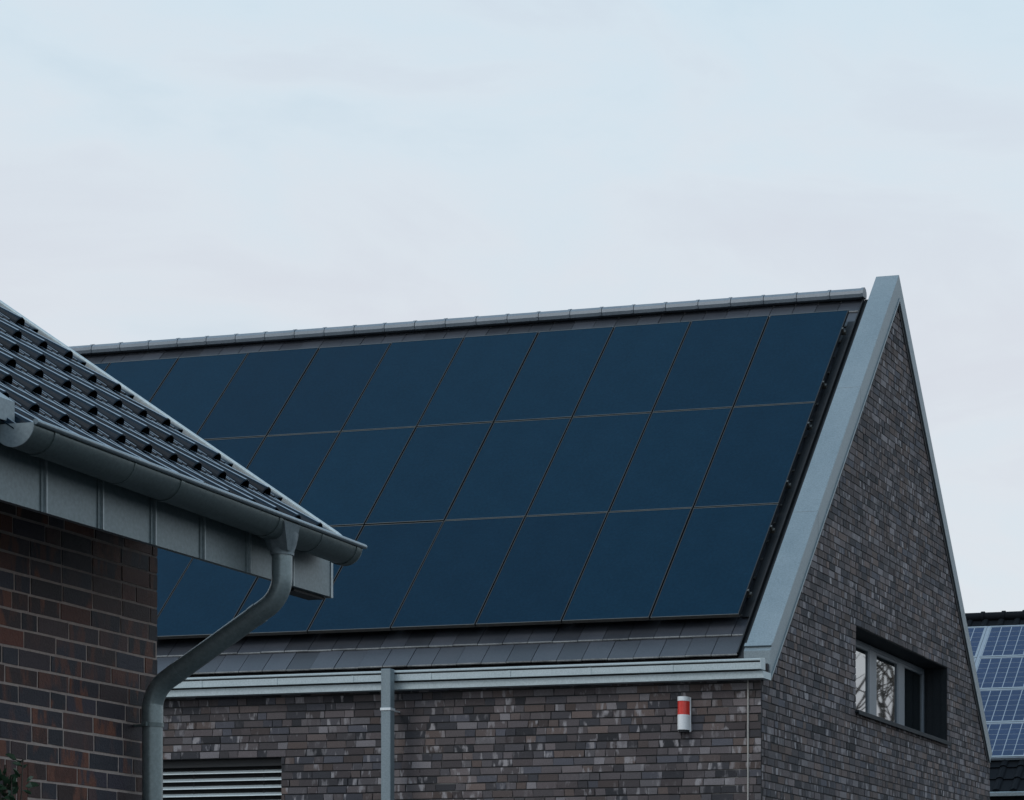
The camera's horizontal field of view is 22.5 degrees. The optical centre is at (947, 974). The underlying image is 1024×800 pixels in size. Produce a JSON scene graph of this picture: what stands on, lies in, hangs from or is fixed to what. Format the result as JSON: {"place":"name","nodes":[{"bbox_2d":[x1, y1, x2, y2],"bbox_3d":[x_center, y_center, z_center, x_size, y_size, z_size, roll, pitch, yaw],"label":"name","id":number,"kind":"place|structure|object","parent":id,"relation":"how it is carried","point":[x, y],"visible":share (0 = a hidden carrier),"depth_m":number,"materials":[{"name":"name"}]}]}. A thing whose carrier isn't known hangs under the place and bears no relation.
{"place":"outdoors","nodes":[
{"label":"outdoors","id":0,"kind":"place"},
{"bbox_2d":[0,300,366,799],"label":"brick house","id":1,"kind":"structure","parent":0,"point":[110,485],"depth_m":11.55,"materials":[{"name":"brick"}]},
{"bbox_2d":[0,0,1023,612],"label":"sky","id":2,"kind":"structure","parent":0,"point":[170,169],"materials":[{"name":"white"}]},
{"bbox_2d":[69,275,991,799],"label":"brick house","id":3,"kind":"structure","parent":0,"point":[835,661],"depth_m":28.04,"materials":[{"name":"brick"}]},
{"bbox_2d":[677,696,690,732],"bbox_3d":[-2.799,-2.756,26.475,0.140,0.374,0.130,0,0,15],"label":"alarm light","id":4,"kind":"object","parent":3,"relation":"attached to","point":[684,716],"visible":1,"depth_m":26.43,"materials":[{"name":"white plastic"}]},
{"bbox_2d":[746,327,845,597],"bbox_3d":[-7.266,-6.047,30.554,11.520,3.820,3.563,0,0,15],"label":"mounting frame","id":5,"kind":"object","parent":3,"relation":"attached to","point":[789,485],"visible":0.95,"depth_m":28.71,"materials":[{"name":"black metal"}]},
{"bbox_2d":[94,362,109,371],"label":"solar panel","id":6,"kind":"object","parent":5,"relation":"attached to","point":[103,366],"visible":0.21,"depth_m":33.66,"materials":[{"name":"blue glass"}]},
{"bbox_2d":[105,358,178,401],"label":"solar panel","id":7,"kind":"object","parent":5,"relation":"attached to","point":[144,379],"visible":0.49,"depth_m":33.30,"materials":[{"name":"blue glass"}]},
{"bbox_2d":[157,548,192,617],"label":"solar panel","id":8,"kind":"object","parent":5,"relation":"attached to","point":[172,567],"visible":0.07,"depth_m":29.82,"materials":[{"name":"blue glass"}]},
{"bbox_2d":[150,353,247,434],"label":"solar panel","id":9,"kind":"object","parent":5,"relation":"attached to","point":[189,393],"visible":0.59,"depth_m":32.78,"materials":[{"name":"blue glass"}]},
{"bbox_2d":[157,558,257,638],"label":"solar panel","id":10,"kind":"object","parent":5,"relation":"attached to","point":[206,599],"visible":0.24,"depth_m":29.25,"materials":[{"name":"blue glass"}]},
{"bbox_2d":[205,436,265,468],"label":"solar panel","id":11,"kind":"object","parent":5,"relation":"attached to","point":[242,451],"visible":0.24,"depth_m":31.51,"materials":[{"name":"blue glass"}]},
{"bbox_2d":[197,347,318,439],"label":"solar panel","id":12,"kind":"object","parent":5,"relation":"attached to","point":[256,395],"visible":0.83,"depth_m":32.34,"materials":[{"name":"blue glass"}]},
{"bbox_2d":[247,432,339,504],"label":"solar panel","id":13,"kind":"object","parent":5,"relation":"attached to","point":[289,466],"visible":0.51,"depth_m":31.06,"materials":[{"name":"blue glass"}]},
{"bbox_2d":[236,525,363,635],"bbox_3d":[-7.607,-4.614,29.231,1.022,1.962,0.043,0,-43,15],"label":"solar panel","id":14,"kind":"object","parent":5,"relation":"attached to","point":[294,615],"visible":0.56,"depth_m":28.77,"materials":[{"name":"blue glass"}]},
{"bbox_2d":[267,343,390,435],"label":"solar panel","id":15,"kind":"object","parent":5,"relation":"attached to","point":[329,390],"visible":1,"depth_m":32.07,"materials":[{"name":"blue glass"}]},
{"bbox_2d":[300,427,415,526],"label":"solar panel","id":16,"kind":"object","parent":5,"relation":"attached to","point":[351,479],"visible":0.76,"depth_m":30.54,"materials":[{"name":"blue glass"}]},
{"bbox_2d":[308,521,442,633],"bbox_3d":[-6.601,-4.612,28.965,1.022,1.962,0.040,0,-43,15],"label":"solar panel","id":17,"kind":"object","parent":5,"relation":"attached to","point":[372,585],"visible":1,"depth_m":28.89,"materials":[{"name":"blue glass"}]},
{"bbox_2d":[342,337,463,431],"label":"solar panel","id":18,"kind":"object","parent":5,"relation":"attached to","point":[403,384],"visible":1,"depth_m":31.80,"materials":[{"name":"blue glass"}]},
{"bbox_2d":[365,422,492,524],"bbox_3d":[-6.256,-6.065,30.265,1.022,1.962,0.042,0,-43,15],"label":"solar panel","id":19,"kind":"object","parent":5,"relation":"attached to","point":[428,476],"visible":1,"depth_m":30.22,"materials":[{"name":"blue glass"}]},
{"bbox_2d":[391,517,524,629],"bbox_3d":[-5.598,-4.616,28.694,1.022,1.962,0.040,0,-43,15],"label":"solar panel","id":20,"kind":"object","parent":5,"relation":"attached to","point":[457,575],"visible":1,"depth_m":28.64,"materials":[{"name":"blue glass"}]},
{"bbox_2d":[417,332,538,426],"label":"solar panel","id":21,"kind":"object","parent":5,"relation":"attached to","point":[478,379],"visible":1,"depth_m":31.53,"materials":[{"name":"blue glass"}]},
{"bbox_2d":[445,418,571,520],"bbox_3d":[-5.250,-6.063,30.000,1.022,1.962,0.040,0,-43,15],"label":"solar panel","id":22,"kind":"object","parent":5,"relation":"attached to","point":[508,470],"visible":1,"depth_m":29.96,"materials":[{"name":"blue glass"}]},
{"bbox_2d":[476,512,607,626],"bbox_3d":[-4.593,-4.617,28.426,1.022,1.962,0.042,0,-43,15],"label":"solar panel","id":23,"kind":"object","parent":5,"relation":"attached to","point":[541,572],"visible":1,"depth_m":28.37,"materials":[{"name":"blue glass"}]},
{"bbox_2d":[494,326,613,421],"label":"solar panel","id":24,"kind":"object","parent":5,"relation":"attached to","point":[553,377],"visible":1,"depth_m":31.26,"materials":[{"name":"blue glass"}]},
{"bbox_2d":[527,413,650,515],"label":"solar panel","id":25,"kind":"object","parent":5,"relation":"attached to","point":[589,465],"visible":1,"depth_m":29.69,"materials":[{"name":"blue glass"}]},
{"bbox_2d":[562,508,692,623],"bbox_3d":[-3.589,-4.617,28.159,1.022,1.962,0.043,0,-43,15],"label":"solar panel","id":26,"kind":"object","parent":5,"relation":"attached to","point":[627,567],"visible":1,"depth_m":28.11,"materials":[{"name":"blue glass"}]},
{"bbox_2d":[573,321,690,417],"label":"solar panel","id":27,"kind":"object","parent":5,"relation":"attached to","point":[632,369],"visible":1,"depth_m":31.00,"materials":[{"name":"blue glass"}]},
{"bbox_2d":[609,408,732,511],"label":"solar panel","id":28,"kind":"object","parent":5,"relation":"attached to","point":[671,461],"visible":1,"depth_m":29.43,"materials":[{"name":"blue glass"}]},
{"bbox_2d":[653,315,768,411],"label":"solar panel","id":29,"kind":"object","parent":5,"relation":"attached to","point":[711,364],"visible":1,"depth_m":30.73,"materials":[{"name":"blue glass"}]},
{"bbox_2d":[650,504,778,619],"bbox_3d":[-2.583,-4.615,27.893,1.022,1.962,0.040,0,-43,15],"label":"solar panel","id":30,"kind":"object","parent":5,"relation":"attached to","point":[714,564],"visible":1,"depth_m":27.84,"materials":[{"name":"blue glass"}]},
{"bbox_2d":[694,402,815,507],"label":"solar panel","id":31,"kind":"object","parent":5,"relation":"attached to","point":[755,456],"visible":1,"depth_m":29.16,"materials":[{"name":"blue glass"}]},
{"bbox_2d":[734,310,848,406],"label":"solar panel","id":32,"kind":"object","parent":5,"relation":"attached to","point":[792,359],"visible":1,"depth_m":30.46,"materials":[{"name":"blue glass"}]},
{"bbox_2d":[855,639,923,731],"bbox_3d":[-0.878,-3.631,31.733,0.064,0.986,4.200,0,0,15],"label":"window","id":33,"kind":"structure","parent":3,"relation":"in","point":[889,687],"depth_m":32.17,"materials":[{"name":"clear glass"}]},
{"label":"ground","id":34,"kind":"structure","parent":0,"visible":0},
{"bbox_2d":[0,753,38,799],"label":"shrub","id":35,"kind":"object","parent":34,"relation":"on","point":[11,788],"visible":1,"depth_m":10.67,"materials":[{"name":"green plant"}]},
{"bbox_2d":[965,610,1023,799],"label":"brick house","id":36,"kind":"structure","parent":34,"relation":"on","point":[1006,778],"depth_m":41.85,"materials":[{"name":"tile"}]},
{"bbox_2d":[975,626,1023,759],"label":"mounting frame","id":37,"kind":"object","parent":36,"relation":"attached to","point":[1006,758],"visible":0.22,"depth_m":42.04,"materials":[{"name":"silver metal"}]},
{"bbox_2d":[968,626,986,657],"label":"solar panel","id":38,"kind":"object","parent":37,"relation":"attached to","point":[976,634],"visible":0.11,"depth_m":45.11,"materials":[{"name":"glass"}]},
{"bbox_2d":[976,656,1023,689],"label":"solar panel","id":39,"kind":"object","parent":37,"relation":"attached to","point":[1006,672],"visible":0.89,"depth_m":44.05,"materials":[{"name":"glass"}]},
{"bbox_2d":[979,625,1023,656],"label":"solar panel","id":40,"kind":"object","parent":37,"relation":"attached to","point":[1004,641],"visible":1,"depth_m":44.82,"materials":[{"name":"glass"}]},
{"bbox_2d":[980,688,1023,722],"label":"solar panel","id":41,"kind":"object","parent":37,"relation":"attached to","point":[1003,705],"visible":0.69,"depth_m":43.23,"materials":[{"name":"glass"}]},
{"bbox_2d":[986,722,1023,757],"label":"solar panel","id":42,"kind":"object","parent":37,"relation":"attached to","point":[1006,739],"visible":0.46,"depth_m":42.39,"materials":[{"name":"glass"}]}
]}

